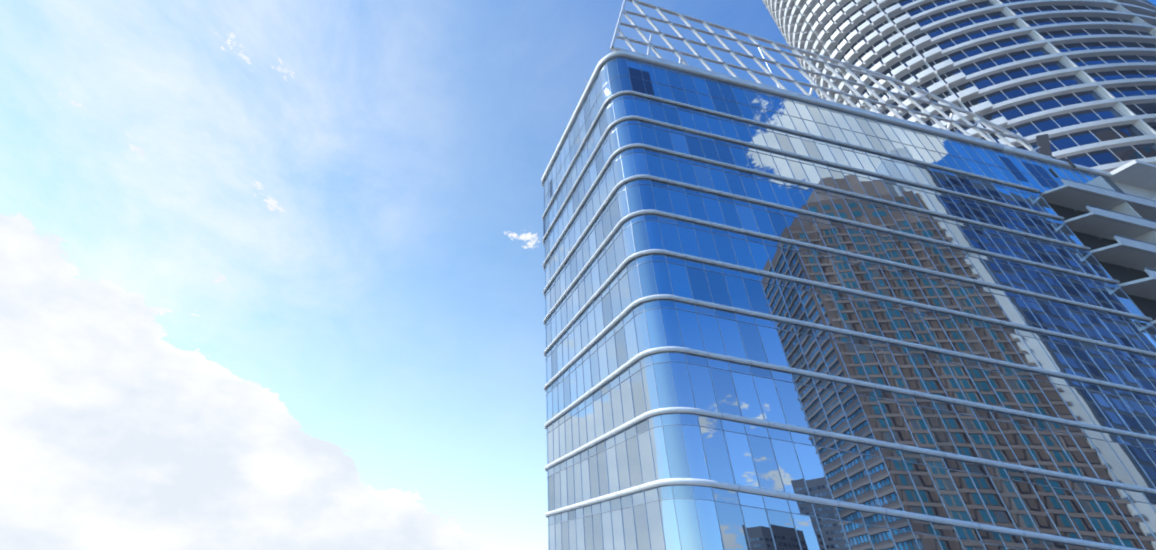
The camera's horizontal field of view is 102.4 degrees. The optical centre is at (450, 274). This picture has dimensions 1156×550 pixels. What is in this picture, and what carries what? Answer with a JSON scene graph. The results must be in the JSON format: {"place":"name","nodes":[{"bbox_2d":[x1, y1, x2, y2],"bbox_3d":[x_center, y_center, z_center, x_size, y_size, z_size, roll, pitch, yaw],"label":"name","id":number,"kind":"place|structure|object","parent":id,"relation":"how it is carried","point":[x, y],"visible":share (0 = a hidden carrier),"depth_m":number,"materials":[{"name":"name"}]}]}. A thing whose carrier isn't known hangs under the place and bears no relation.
{"place":"outdoors","nodes":[
{"label":"outdoors","id":0,"kind":"place"},
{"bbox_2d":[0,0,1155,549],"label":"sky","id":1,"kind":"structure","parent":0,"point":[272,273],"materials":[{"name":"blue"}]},
{"bbox_2d":[544,56,1155,549],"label":"glass facade","id":2,"kind":"structure","parent":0,"point":[582,480],"depth_m":33.95,"materials":[{"name":"blue glass"}]},
{"bbox_2d":[543,67,1058,236],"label":"office block panels","id":3,"kind":"object","parent":2,"relation":"attached to","point":[637,84],"visible":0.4,"depth_m":50.53,"materials":[{"name":"blue glass"}]},
{"bbox_2d":[542,51,1155,549],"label":"facade ledges","id":4,"kind":"object","parent":2,"relation":"attached to","point":[820,375],"visible":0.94,"depth_m":36.67,"materials":[{"name":"silver metal"}]},
{"bbox_2d":[548,95,1152,548],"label":"office block fin joints","id":5,"kind":"object","parent":4,"relation":"attached to","point":[834,379],"visible":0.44,"depth_m":36.20,"materials":[{"name":"grey metal"}]},
{"bbox_2d":[1039,160,1155,327],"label":"balconies","id":6,"kind":"structure","parent":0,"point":[1135,178],"depth_m":47.96,"materials":[{"name":"white concrete"}]},
{"bbox_2d":[1062,178,1155,281],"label":"balcony railings","id":7,"kind":"object","parent":6,"relation":"attached to","point":[1120,213],"visible":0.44,"depth_m":47.34,"materials":[{"name":"grey metal"}]},
{"bbox_3d":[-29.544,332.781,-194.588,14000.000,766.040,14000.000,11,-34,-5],"label":"ground","id":8,"kind":"structure","parent":0,"visible":0},
{"bbox_2d":[784,0,1155,166],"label":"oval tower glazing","id":9,"kind":"structure","parent":8,"relation":"on","point":[1107,156],"depth_m":86.88,"materials":[{"name":"blue glass"}]},
{"bbox_2d":[762,0,1155,173],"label":"balcony slabs","id":10,"kind":"structure","parent":9,"relation":"attached to","point":[785,14],"depth_m":92.69,"materials":[{"name":"white paint"}]},
{"bbox_2d":[800,0,1155,164],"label":"oval tower mullions","id":11,"kind":"object","parent":9,"relation":"attached to","point":[1029,74],"visible":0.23,"depth_m":86.50,"materials":[{"name":"grey metal"}]},
{"bbox_2d":[1038,192,1155,320],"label":"window glass","id":12,"kind":"object","parent":8,"relation":"on","point":[1145,306],"depth_m":45.80,"materials":[{"name":"black"}]},
{"bbox_2d":[551,48,778,157],"bbox_3d":[23.008,-25.681,57.825,29.104,13.300,13.098,-15,-40,30],"label":"roof railing and masts","id":13,"kind":"object","parent":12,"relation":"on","point":[758,48],"visible":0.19,"depth_m":55.65,"materials":[{"name":"grey metal"}]},
{"bbox_2d":[544,59,1155,549],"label":"window mullions","id":14,"kind":"object","parent":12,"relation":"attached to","point":[828,325],"visible":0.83,"depth_m":35.57,"materials":[{"name":"grey metal"}]},
{"bbox_2d":[610,0,1050,157],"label":"rooftop lattice screen","id":15,"kind":"object","parent":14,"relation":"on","point":[952,107],"visible":0.88,"depth_m":54.48,"materials":[{"name":"white metal"}]},
{"bbox_2d":[1036,134,1075,167],"bbox_3d":[85.714,-10.900,57.909,28.904,6.336,3.280,15,-35,-11],"label":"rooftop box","id":16,"kind":"object","parent":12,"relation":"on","point":[1043,142],"visible":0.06,"depth_m":55.41,"materials":[{"name":"grey metal"}]}
]}

